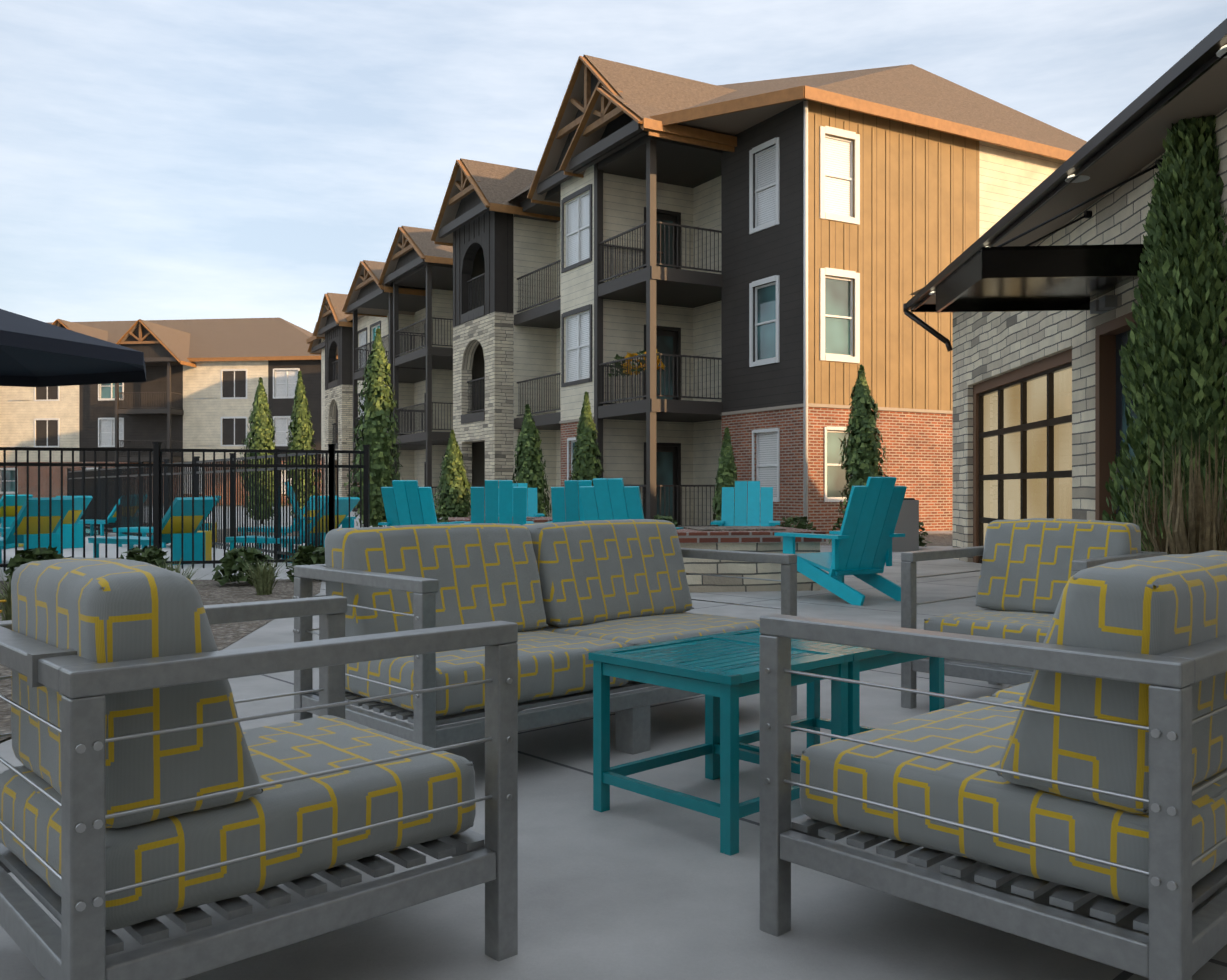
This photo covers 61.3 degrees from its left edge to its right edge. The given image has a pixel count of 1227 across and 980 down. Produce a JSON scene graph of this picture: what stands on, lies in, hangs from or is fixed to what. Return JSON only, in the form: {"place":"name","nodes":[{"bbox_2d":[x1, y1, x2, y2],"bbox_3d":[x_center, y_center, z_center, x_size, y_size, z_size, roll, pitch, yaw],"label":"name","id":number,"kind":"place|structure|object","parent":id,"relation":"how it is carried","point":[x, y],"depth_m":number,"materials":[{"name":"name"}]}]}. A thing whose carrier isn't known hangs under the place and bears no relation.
{"place":"outdoors","nodes":[
{"label":"outdoors","id":0,"kind":"place"},
{"bbox_2d":[0,505,1226,979],"bbox_3d":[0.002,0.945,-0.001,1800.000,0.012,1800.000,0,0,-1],"label":"ground","id":1,"kind":"structure","parent":0,"point":[628,885],"depth_m":2.45,"materials":[{"name":"concrete"}]},
{"bbox_2d":[0,318,337,504],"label":"apartment","id":2,"kind":"structure","parent":1,"relation":"on","point":[197,389],"depth_m":67.20,"materials":[{"name":"paint"}]},
{"bbox_2d":[0,309,359,564],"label":"pool furniture","id":3,"kind":"object","parent":1,"relation":"on","point":[35,353],"depth_m":12.82,"materials":[{"name":"teal plastic"}]},
{"bbox_2d":[0,442,369,570],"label":"fence","id":4,"kind":"object","parent":1,"relation":"on","point":[106,488],"depth_m":12.36,"materials":[{"name":"black metal"}]},
{"bbox_2d":[306,226,452,513],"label":"apartment","id":5,"kind":"structure","parent":1,"relation":"on","point":[401,297],"depth_m":42.65,"materials":[{"name":"grey stone"}]},
{"bbox_2d":[281,477,906,605],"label":"adirondack chairs","id":6,"kind":"object","parent":1,"relation":"on","point":[862,542],"depth_m":9.90,"materials":[{"name":"teal plastic"}]},
{"bbox_2d":[0,546,1226,979],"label":"outdoor furniture frames","id":7,"kind":"structure","parent":1,"relation":"on","point":[1178,942],"depth_m":1.88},
{"bbox_2d":[0,518,1226,929],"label":"seat cushions","id":8,"kind":"object","parent":7,"relation":"on","point":[566,596],"depth_m":1.94,"materials":[{"name":"grey fabric"}]},
{"bbox_2d":[0,349,1226,620],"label":"bed plants","id":9,"kind":"object","parent":1,"relation":"on","point":[1198,529],"depth_m":9.28,"materials":[{"name":"green plant"}]},
{"bbox_2d":[448,517,825,592],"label":"firepits","id":10,"kind":"object","parent":1,"relation":"on","point":[750,538],"depth_m":9.64,"materials":[{"name":"stone"}]},
{"bbox_2d":[236,115,1226,554],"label":"arborvitae","id":11,"kind":"object","parent":1,"relation":"on","point":[1174,351],"depth_m":7.23,"materials":[{"name":"green plant"}]},
{"bbox_2d":[431,55,1086,533],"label":"apartment","id":12,"kind":"structure","parent":1,"relation":"on","point":[753,265],"depth_m":24.55,"materials":[{"name":"wood"}]},
{"bbox_2d":[588,628,943,855],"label":"coffee tables","id":13,"kind":"object","parent":1,"relation":"on","point":[721,671],"depth_m":3.04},
{"bbox_2d":[903,18,1226,563],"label":"clubhouse","id":14,"kind":"structure","parent":1,"relation":"on","point":[1033,292],"depth_m":9.38,"materials":[{"name":"stone"}]},
{"bbox_2d":[0,0,1226,332],"label":"sky","id":15,"kind":"structure","parent":0,"point":[160,159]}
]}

